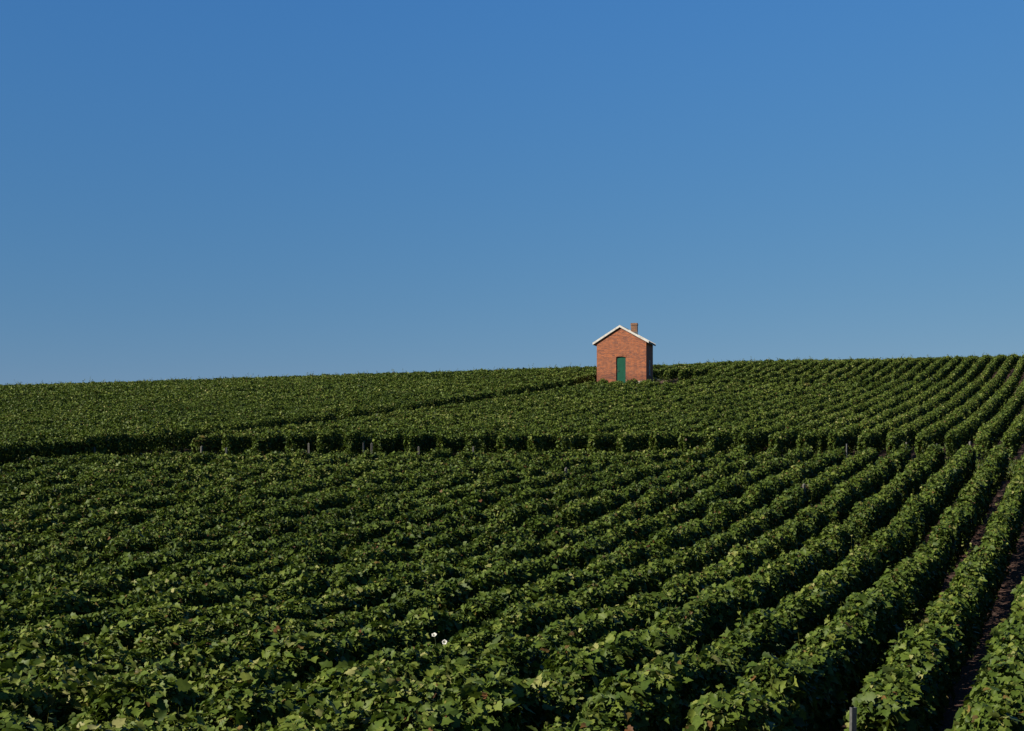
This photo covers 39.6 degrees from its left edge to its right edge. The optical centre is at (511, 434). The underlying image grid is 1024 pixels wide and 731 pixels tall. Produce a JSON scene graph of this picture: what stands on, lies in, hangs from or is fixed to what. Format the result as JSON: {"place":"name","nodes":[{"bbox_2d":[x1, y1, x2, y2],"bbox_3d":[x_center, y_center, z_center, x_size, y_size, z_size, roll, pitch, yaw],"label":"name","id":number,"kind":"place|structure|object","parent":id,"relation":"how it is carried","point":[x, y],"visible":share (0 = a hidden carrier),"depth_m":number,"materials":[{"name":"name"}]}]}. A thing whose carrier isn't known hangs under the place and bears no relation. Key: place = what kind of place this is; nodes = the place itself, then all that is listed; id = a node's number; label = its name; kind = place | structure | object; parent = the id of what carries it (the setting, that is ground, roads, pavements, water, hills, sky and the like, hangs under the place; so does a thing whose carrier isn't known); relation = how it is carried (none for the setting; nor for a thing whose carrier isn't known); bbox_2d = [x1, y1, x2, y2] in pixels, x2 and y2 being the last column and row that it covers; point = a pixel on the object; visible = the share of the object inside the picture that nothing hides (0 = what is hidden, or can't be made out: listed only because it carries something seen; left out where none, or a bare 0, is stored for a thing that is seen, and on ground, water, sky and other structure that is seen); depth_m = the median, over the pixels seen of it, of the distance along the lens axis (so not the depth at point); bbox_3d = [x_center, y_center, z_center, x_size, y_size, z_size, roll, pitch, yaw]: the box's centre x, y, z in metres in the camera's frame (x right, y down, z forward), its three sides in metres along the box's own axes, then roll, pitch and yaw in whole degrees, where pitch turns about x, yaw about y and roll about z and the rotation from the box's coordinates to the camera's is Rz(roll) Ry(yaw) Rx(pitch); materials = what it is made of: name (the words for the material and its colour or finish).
{"place":"outdoors","nodes":[
{"label":"outdoors","id":0,"kind":"place"},
{"bbox_2d":[0,0,1023,384],"label":"sky","id":1,"kind":"structure","parent":0,"point":[190,189],"materials":[{"name":"blue"}]},
{"bbox_2d":[4,369,1023,730],"bbox_3d":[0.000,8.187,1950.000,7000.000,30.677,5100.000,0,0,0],"label":"ground","id":2,"kind":"structure","parent":0,"point":[1000,609],"depth_m":30.82,"materials":[{"name":"soil"}]},
{"bbox_2d":[0,452,114,474],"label":"vine row","id":3,"kind":"object","parent":2,"relation":"on","point":[27,464],"visible":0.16,"depth_m":47.73,"materials":[{"name":"green plant"}]},
{"bbox_2d":[0,453,150,474],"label":"vine row","id":4,"kind":"object","parent":2,"relation":"on","point":[94,458],"visible":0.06,"depth_m":48.45,"materials":[{"name":"green plant"}]},
{"bbox_2d":[0,446,187,480],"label":"vine row","id":5,"kind":"object","parent":2,"relation":"on","point":[114,459],"visible":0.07,"depth_m":47.06,"materials":[{"name":"green plant"}]},
{"bbox_2d":[0,451,214,495],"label":"vine row","id":6,"kind":"object","parent":2,"relation":"on","point":[18,479],"visible":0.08,"depth_m":43.91,"materials":[{"name":"green plant"}]},
{"bbox_2d":[0,447,254,500],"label":"vine row","id":7,"kind":"object","parent":2,"relation":"on","point":[206,457],"visible":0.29,"depth_m":44.82,"materials":[{"name":"green plant"}]},
{"bbox_2d":[0,450,283,504],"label":"vine row","id":8,"kind":"object","parent":2,"relation":"on","point":[82,483],"visible":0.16,"depth_m":43.61,"materials":[{"name":"green plant"}]},
{"bbox_2d":[0,446,320,510],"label":"vine row","id":9,"kind":"object","parent":2,"relation":"on","point":[37,497],"visible":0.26,"depth_m":41.35,"materials":[{"name":"green plant"}]},
{"bbox_2d":[0,373,328,395],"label":"vine row","id":10,"kind":"object","parent":2,"relation":"on","point":[102,388],"visible":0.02,"depth_m":98.99,"materials":[{"name":"green plant"}]},
{"bbox_2d":[0,372,348,405],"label":"vine row","id":11,"kind":"object","parent":2,"relation":"on","point":[145,390],"visible":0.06,"depth_m":96.37,"materials":[{"name":"green plant"}]},
{"bbox_2d":[0,448,353,517],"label":"vine row","id":12,"kind":"object","parent":2,"relation":"on","point":[140,486],"visible":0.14,"depth_m":41.19,"materials":[{"name":"green plant"}]},
{"bbox_2d":[2,373,358,408],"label":"vine row","id":13,"kind":"object","parent":2,"relation":"on","point":[52,398],"visible":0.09,"depth_m":92.36,"materials":[{"name":"green plant"}]},
{"bbox_2d":[2,371,365,403],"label":"vine row","id":14,"kind":"object","parent":2,"relation":"on","point":[121,391],"visible":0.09,"depth_m":95.06,"materials":[{"name":"green plant"}]},
{"bbox_2d":[0,449,385,526],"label":"vine row","id":15,"kind":"object","parent":2,"relation":"on","point":[31,513],"visible":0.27,"depth_m":40.08,"materials":[{"name":"green plant"}]},
{"bbox_2d":[0,369,395,409],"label":"vine row","id":16,"kind":"object","parent":2,"relation":"on","point":[85,399],"visible":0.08,"depth_m":91.45,"materials":[{"name":"green plant"}]},
{"bbox_2d":[0,369,401,407],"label":"vine row","id":17,"kind":"object","parent":2,"relation":"on","point":[14,404],"visible":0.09,"depth_m":89.54,"materials":[{"name":"green plant"}]},
{"bbox_2d":[0,371,406,411],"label":"vine row","id":18,"kind":"object","parent":2,"relation":"on","point":[220,389],"visible":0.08,"depth_m":92.39,"materials":[{"name":"green plant"}]},
{"bbox_2d":[0,449,419,537],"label":"vine row","id":19,"kind":"object","parent":2,"relation":"on","point":[20,526],"visible":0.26,"depth_m":37.88,"materials":[{"name":"green plant"}]},
{"bbox_2d":[0,370,449,414],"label":"vine row","id":20,"kind":"object","parent":2,"relation":"on","point":[133,401],"visible":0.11,"depth_m":85.53,"materials":[{"name":"green plant"}]},
{"bbox_2d":[0,446,453,560],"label":"vine row","id":21,"kind":"object","parent":2,"relation":"on","point":[136,515],"visible":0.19,"depth_m":37.27,"materials":[{"name":"green plant"}]},
{"bbox_2d":[0,371,456,415],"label":"vine row","id":22,"kind":"object","parent":2,"relation":"on","point":[225,393],"visible":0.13,"depth_m":87.92,"materials":[{"name":"green plant"}]},
{"bbox_2d":[0,369,457,412],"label":"vine row","id":23,"kind":"object","parent":2,"relation":"on","point":[242,389],"visible":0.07,"depth_m":88.88,"materials":[{"name":"green plant"}]},
{"bbox_2d":[0,448,483,559],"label":"vine row","id":24,"kind":"object","parent":2,"relation":"on","point":[21,546],"visible":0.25,"depth_m":36.57,"materials":[{"name":"green plant"}]},
{"bbox_2d":[0,370,490,417],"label":"vine row","id":25,"kind":"object","parent":2,"relation":"on","point":[278,391],"visible":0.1,"depth_m":88.05,"materials":[{"name":"green plant"}]},
{"bbox_2d":[0,367,494,421],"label":"vine row","id":26,"kind":"object","parent":2,"relation":"on","point":[100,409],"visible":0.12,"depth_m":82.13,"materials":[{"name":"green plant"}]},
{"bbox_2d":[0,367,522,424],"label":"vine row","id":27,"kind":"object","parent":2,"relation":"on","point":[140,408],"visible":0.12,"depth_m":85.04,"materials":[{"name":"green plant"}]},
{"bbox_2d":[7,448,517,571],"bbox_3d":[-6.042,2.099,37.091,0.818,3.230,32.601,0,0,22],"label":"vine row","id":28,"kind":"object","parent":2,"relation":"on","point":[245,507],"visible":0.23,"depth_m":34.91,"materials":[{"name":"green plant"}]},
{"bbox_2d":[0,367,525,425],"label":"vine row","id":29,"kind":"object","parent":2,"relation":"on","point":[211,403],"visible":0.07,"depth_m":85.78,"materials":[{"name":"green plant"}]},
{"bbox_2d":[0,367,528,427],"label":"vine row","id":30,"kind":"object","parent":2,"relation":"on","point":[48,421],"visible":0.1,"depth_m":78.23,"materials":[{"name":"green plant"}]},
{"bbox_2d":[0,448,546,579],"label":"vine row","id":31,"kind":"object","parent":2,"relation":"on","point":[314,506],"visible":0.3,"depth_m":33.47,"materials":[{"name":"green plant"}]},
{"bbox_2d":[0,364,546,430],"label":"vine row","id":32,"kind":"object","parent":2,"relation":"on","point":[127,416],"visible":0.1,"depth_m":78.93,"materials":[{"name":"green plant"}]},
{"bbox_2d":[0,363,558,431],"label":"vine row","id":33,"kind":"object","parent":2,"relation":"on","point":[217,409],"visible":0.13,"depth_m":80.08,"materials":[{"name":"green plant"}]},
{"bbox_2d":[0,448,586,601],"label":"vine row","id":34,"kind":"object","parent":2,"relation":"on","point":[430,490],"visible":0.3,"depth_m":33.59,"materials":[{"name":"green plant"}]},
{"bbox_2d":[0,366,592,462],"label":"vine row","id":35,"kind":"object","parent":2,"relation":"on","point":[326,404],"visible":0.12,"depth_m":80.38,"materials":[{"name":"green plant"}]},
{"bbox_2d":[0,364,593,434],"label":"vine row","id":36,"kind":"object","parent":2,"relation":"on","point":[206,412],"visible":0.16,"depth_m":80.08,"materials":[{"name":"green plant"}]},
{"bbox_2d":[1,365,594,435],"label":"vine row","id":37,"kind":"object","parent":2,"relation":"on","point":[148,420],"visible":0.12,"depth_m":76.20,"materials":[{"name":"green plant"}]},
{"bbox_2d":[0,366,596,463],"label":"vine row","id":38,"kind":"object","parent":2,"relation":"on","point":[47,434],"visible":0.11,"depth_m":71.70,"materials":[{"name":"green plant"}]},
{"bbox_2d":[0,449,616,604],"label":"vine row","id":39,"kind":"object","parent":2,"relation":"on","point":[140,568],"visible":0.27,"depth_m":32.07,"materials":[{"name":"green plant"}]},
{"bbox_2d":[0,449,650,623],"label":"vine row","id":40,"kind":"object","parent":2,"relation":"on","point":[477,499],"visible":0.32,"depth_m":30.79,"materials":[{"name":"green plant"}]},
{"bbox_2d":[0,362,663,463],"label":"vine row","id":41,"kind":"object","parent":2,"relation":"on","point":[336,409],"visible":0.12,"depth_m":73.87,"materials":[{"name":"green plant"}]},
{"bbox_2d":[0,360,674,470],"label":"vine row","id":42,"kind":"object","parent":2,"relation":"on","point":[18,451],"visible":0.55,"depth_m":60.93,"materials":[{"name":"green plant"}]},
{"bbox_2d":[0,443,682,633],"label":"vine row","id":43,"kind":"object","parent":2,"relation":"on","point":[65,598],"visible":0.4,"depth_m":26.73,"materials":[{"name":"green plant"}]},
{"bbox_2d":[0,441,715,651],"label":"vine row","id":44,"kind":"object","parent":2,"relation":"on","point":[221,592],"visible":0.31,"depth_m":27.24,"materials":[{"name":"green plant"}]},
{"bbox_2d":[0,444,747,670],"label":"vine row","id":45,"kind":"object","parent":2,"relation":"on","point":[41,642],"visible":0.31,"depth_m":24.04,"materials":[{"name":"green plant"}]},
{"bbox_2d":[0,448,780,700],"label":"vine row","id":46,"kind":"object","parent":2,"relation":"on","point":[656,500],"visible":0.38,"depth_m":22.34,"materials":[{"name":"green plant"}]},
{"bbox_2d":[190,378,608,455],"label":"vine row","id":47,"kind":"object","parent":2,"relation":"on","point":[210,442],"visible":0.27,"depth_m":66.24,"materials":[{"name":"green plant"}]},
{"bbox_2d":[0,445,813,728],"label":"vine row","id":48,"kind":"object","parent":2,"relation":"on","point":[55,694],"visible":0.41,"depth_m":20.99,"materials":[{"name":"green plant"}]},
{"bbox_2d":[221,380,622,456],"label":"vine row","id":49,"kind":"object","parent":2,"relation":"on","point":[233,443],"visible":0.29,"depth_m":66.67,"materials":[{"name":"green plant"}]},
{"bbox_2d":[0,446,846,730],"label":"vine row","id":50,"kind":"object","parent":2,"relation":"on","point":[301,656],"visible":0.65,"depth_m":18.28,"materials":[{"name":"green plant"}]},
{"bbox_2d":[251,378,637,455],"bbox_3d":[-0.580,-1.461,79.798,0.759,5.363,51.262,0,0,22],"label":"vine row","id":51,"kind":"object","parent":2,"relation":"on","point":[268,441],"visible":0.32,"depth_m":64.66,"materials":[{"name":"green plant"}]},
{"bbox_2d":[283,378,651,454],"bbox_3d":[0.568,-1.464,79.699,0.787,5.184,50.546,0,0,22],"label":"vine row","id":52,"kind":"object","parent":2,"relation":"on","point":[301,440],"visible":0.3,"depth_m":64.95,"materials":[{"name":"green plant"}]},
{"bbox_2d":[57,444,879,730],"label":"vine row","id":53,"kind":"object","parent":2,"relation":"on","point":[244,706],"visible":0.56,"depth_m":19.20,"materials":[{"name":"green plant"}]},
{"bbox_2d":[316,380,660,455],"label":"vine row","id":54,"kind":"object","parent":2,"relation":"on","point":[329,440],"visible":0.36,"depth_m":65.52,"materials":[{"name":"green plant"}]},
{"bbox_2d":[343,382,674,456],"bbox_3d":[2.444,-1.295,78.386,0.815,4.773,47.852,0,0,22],"label":"vine row","id":55,"kind":"object","parent":2,"relation":"on","point":[354,441],"visible":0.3,"depth_m":64.88,"materials":[{"name":"green plant"}]},
{"bbox_2d":[372,380,690,454],"bbox_3d":[3.577,-1.381,78.264,0.774,4.971,47.648,0,0,22],"label":"vine row","id":56,"kind":"object","parent":2,"relation":"on","point":[388,444],"visible":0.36,"depth_m":64.10,"materials":[{"name":"green plant"}]},
{"bbox_2d":[197,441,911,730],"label":"vine row","id":57,"kind":"object","parent":2,"relation":"on","point":[343,711],"visible":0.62,"depth_m":18.57,"materials":[{"name":"green plant"}]},
{"bbox_2d":[403,383,708,458],"bbox_3d":[4.805,-1.227,78.377,0.783,4.907,47.746,0,0,22],"label":"vine row","id":58,"kind":"object","parent":2,"relation":"on","point":[424,441],"visible":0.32,"depth_m":64.63,"materials":[{"name":"green plant"}]},
{"bbox_2d":[435,381,725,455],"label":"vine row","id":59,"kind":"object","parent":2,"relation":"on","point":[454,443],"visible":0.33,"depth_m":67.57,"materials":[{"name":"green plant"}]},
{"bbox_2d":[464,381,744,456],"bbox_3d":[7.239,-1.394,78.596,0.758,5.026,48.001,0,0,22],"label":"vine row","id":60,"kind":"object","parent":2,"relation":"on","point":[485,439],"visible":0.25,"depth_m":64.36,"materials":[{"name":"green plant"}]},
{"bbox_2d":[593,323,655,383],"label":"brick hut","id":61,"kind":"object","parent":2,"relation":"on","point":[624,354],"visible":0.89,"depth_m":106.14,"materials":[{"name":"brick"}]},
{"bbox_2d":[496,382,759,455],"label":"vine row","id":62,"kind":"object","parent":2,"relation":"on","point":[517,441],"visible":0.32,"depth_m":66.31,"materials":[{"name":"green plant"}]},
{"bbox_2d":[526,382,778,453],"bbox_3d":[9.757,-1.296,78.898,0.770,4.973,48.063,0,0,22],"label":"vine row","id":63,"kind":"object","parent":2,"relation":"on","point":[538,440],"visible":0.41,"depth_m":64.85,"materials":[{"name":"green plant"}]},
{"bbox_2d":[366,441,945,730],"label":"vine row","id":64,"kind":"object","parent":2,"relation":"on","point":[561,684],"visible":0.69,"depth_m":17.81,"materials":[{"name":"green plant"}]},
{"bbox_2d":[556,381,795,454],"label":"vine row","id":65,"kind":"object","parent":2,"relation":"on","point":[576,441],"visible":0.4,"depth_m":65.37,"materials":[{"name":"green plant"}]},
{"bbox_2d":[586,382,812,456],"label":"vine row","id":66,"kind":"object","parent":2,"relation":"on","point":[598,440],"visible":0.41,"depth_m":65.68,"materials":[{"name":"green plant"}]},
{"bbox_2d":[615,381,829,460],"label":"vine row","id":67,"kind":"object","parent":2,"relation":"on","point":[626,442],"visible":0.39,"depth_m":65.74,"materials":[{"name":"green plant"}]},
{"bbox_2d":[694,358,787,387],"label":"vine row","id":68,"kind":"object","parent":2,"relation":"on","point":[747,368],"visible":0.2,"depth_m":112.78,"materials":[{"name":"green plant"}]},
{"bbox_2d":[648,380,846,452],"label":"vine row","id":69,"kind":"object","parent":2,"relation":"on","point":[661,440],"visible":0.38,"depth_m":65.43,"materials":[{"name":"green plant"}]},
{"bbox_2d":[527,444,976,730],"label":"vine row","id":70,"kind":"object","parent":2,"relation":"on","point":[660,693],"visible":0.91,"depth_m":18.78,"materials":[{"name":"green plant"}]},
{"bbox_2d":[728,357,808,384],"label":"vine row","id":71,"kind":"object","parent":2,"relation":"on","point":[776,367],"visible":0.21,"depth_m":112.28,"materials":[{"name":"green plant"}]},
{"bbox_2d":[678,381,863,452],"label":"vine row","id":72,"kind":"object","parent":2,"relation":"on","point":[692,438],"visible":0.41,"depth_m":68.98,"materials":[{"name":"green plant"}]},
{"bbox_2d":[707,380,880,453],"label":"vine row","id":73,"kind":"object","parent":2,"relation":"on","point":[722,439],"visible":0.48,"depth_m":66.49,"materials":[{"name":"green plant"}]},
{"bbox_2d":[762,358,840,386],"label":"vine row","id":74,"kind":"object","parent":2,"relation":"on","point":[801,369],"visible":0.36,"depth_m":113.07,"materials":[{"name":"green plant"}]},
{"bbox_2d":[779,359,844,385],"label":"vine row","id":75,"kind":"object","parent":2,"relation":"on","point":[795,378],"visible":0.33,"depth_m":113.27,"materials":[{"name":"green plant"}]},
{"bbox_2d":[737,379,897,457],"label":"vine row","id":76,"kind":"object","parent":2,"relation":"on","point":[755,440],"visible":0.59,"depth_m":65.68,"materials":[{"name":"green plant"}]},
{"bbox_2d":[796,357,862,385],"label":"vine row","id":77,"kind":"object","parent":2,"relation":"on","point":[822,372],"visible":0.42,"depth_m":112.98,"materials":[{"name":"green plant"}]},
{"bbox_2d":[767,381,914,457],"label":"vine row","id":78,"kind":"object","parent":2,"relation":"on","point":[784,441],"visible":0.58,"depth_m":66.87,"materials":[{"name":"green plant"}]},
{"bbox_2d":[682,442,1008,730],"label":"vine row","id":79,"kind":"object","parent":2,"relation":"on","point":[814,683],"visible":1,"depth_m":18.00,"materials":[{"name":"green plant"}]},
{"bbox_2d":[813,357,880,383],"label":"vine row","id":80,"kind":"object","parent":2,"relation":"on","point":[837,373],"visible":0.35,"depth_m":112.92,"materials":[{"name":"green plant"}]},
{"bbox_2d":[829,358,886,384],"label":"vine row","id":81,"kind":"object","parent":2,"relation":"on","point":[858,370],"visible":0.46,"depth_m":113.43,"materials":[{"name":"green plant"}]},
{"bbox_2d":[795,376,932,453],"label":"vine row","id":82,"kind":"object","parent":2,"relation":"on","point":[816,440],"visible":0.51,"depth_m":67.95,"materials":[{"name":"green plant"}]},
{"bbox_2d":[846,355,902,384],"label":"vine row","id":83,"kind":"object","parent":2,"relation":"on","point":[873,369],"visible":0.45,"depth_m":113.49,"materials":[{"name":"green plant"}]},
{"bbox_2d":[862,355,912,385],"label":"vine row","id":84,"kind":"object","parent":2,"relation":"on","point":[881,373],"visible":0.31,"depth_m":113.56,"materials":[{"name":"green plant"}]},
{"bbox_2d":[827,377,948,455],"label":"vine row","id":85,"kind":"object","parent":2,"relation":"on","point":[844,436],"visible":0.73,"depth_m":66.67,"materials":[{"name":"green plant"}]},
{"bbox_2d":[880,357,927,384],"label":"vine row","id":86,"kind":"object","parent":2,"relation":"on","point":[896,373],"visible":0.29,"depth_m":113.61,"materials":[{"name":"green plant"}]},
{"bbox_2d":[856,376,966,452],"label":"vine row","id":87,"kind":"object","parent":2,"relation":"on","point":[875,437],"visible":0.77,"depth_m":68.90,"materials":[{"name":"green plant"}]},
{"bbox_2d":[896,354,940,386],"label":"vine row","id":88,"kind":"object","parent":2,"relation":"on","point":[911,374],"visible":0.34,"depth_m":113.57,"materials":[{"name":"green plant"}]},
{"bbox_2d":[913,354,952,384],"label":"vine row","id":89,"kind":"object","parent":2,"relation":"on","point":[932,368],"visible":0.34,"depth_m":114.20,"materials":[{"name":"green plant"}]},
{"bbox_2d":[843,453,1023,730],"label":"vine row","id":90,"kind":"object","parent":2,"relation":"on","point":[912,682],"visible":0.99,"depth_m":18.70,"materials":[{"name":"green plant"}]},
{"bbox_2d":[885,377,983,456],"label":"vine row","id":91,"kind":"object","parent":2,"relation":"on","point":[896,438],"visible":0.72,"depth_m":68.72,"materials":[{"name":"green plant"}]},
{"bbox_2d":[930,355,965,384],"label":"vine row","id":92,"kind":"object","parent":2,"relation":"on","point":[943,372],"visible":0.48,"depth_m":114.10,"materials":[{"name":"green plant"}]},
{"bbox_2d":[914,376,1000,459],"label":"vine row","id":93,"kind":"object","parent":2,"relation":"on","point":[936,432],"visible":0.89,"depth_m":68.63,"materials":[{"name":"green plant"}]},
{"bbox_2d":[947,355,979,385],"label":"vine row","id":94,"kind":"object","parent":2,"relation":"on","point":[960,370],"visible":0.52,"depth_m":114.37,"materials":[{"name":"green plant"}]},
{"bbox_2d":[944,375,1016,459],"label":"vine row","id":95,"kind":"object","parent":2,"relation":"on","point":[958,436],"visible":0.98,"depth_m":69.27,"materials":[{"name":"green plant"}]},
{"bbox_2d":[964,353,999,385],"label":"vine row","id":96,"kind":"object","parent":2,"relation":"on","point":[976,369],"visible":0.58,"depth_m":114.92,"materials":[{"name":"green plant"}]},
{"bbox_2d":[944,576,1023,730],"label":"vine row","id":97,"kind":"object","parent":2,"relation":"on","point":[994,701],"visible":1,"depth_m":14.45,"materials":[{"name":"green plant"}]},
{"bbox_2d":[980,354,1013,385],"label":"vine row","id":98,"kind":"object","parent":2,"relation":"on","point":[993,366],"visible":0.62,"depth_m":115.27,"materials":[{"name":"green plant"}]},
{"bbox_2d":[974,379,1023,458],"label":"vine row","id":99,"kind":"object","parent":2,"relation":"on","point":[995,428],"visible":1,"depth_m":67.23,"materials":[{"name":"green plant"}]},
{"bbox_2d":[995,352,1020,388],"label":"vine row","id":100,"kind":"object","parent":2,"relation":"on","point":[1008,365],"visible":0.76,"depth_m":115.10,"materials":[{"name":"green plant"}]},
{"bbox_2d":[1000,405,1023,458],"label":"vine row","id":101,"kind":"object","parent":2,"relation":"on","point":[1012,439],"visible":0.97,"depth_m":59.51,"materials":[{"name":"green plant"}]},
{"bbox_2d":[745,357,823,385],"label":"vine row","id":102,"kind":"object","parent":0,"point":[773,374],"visible":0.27,"depth_m":112.35,"materials":[{"name":"green plant"}]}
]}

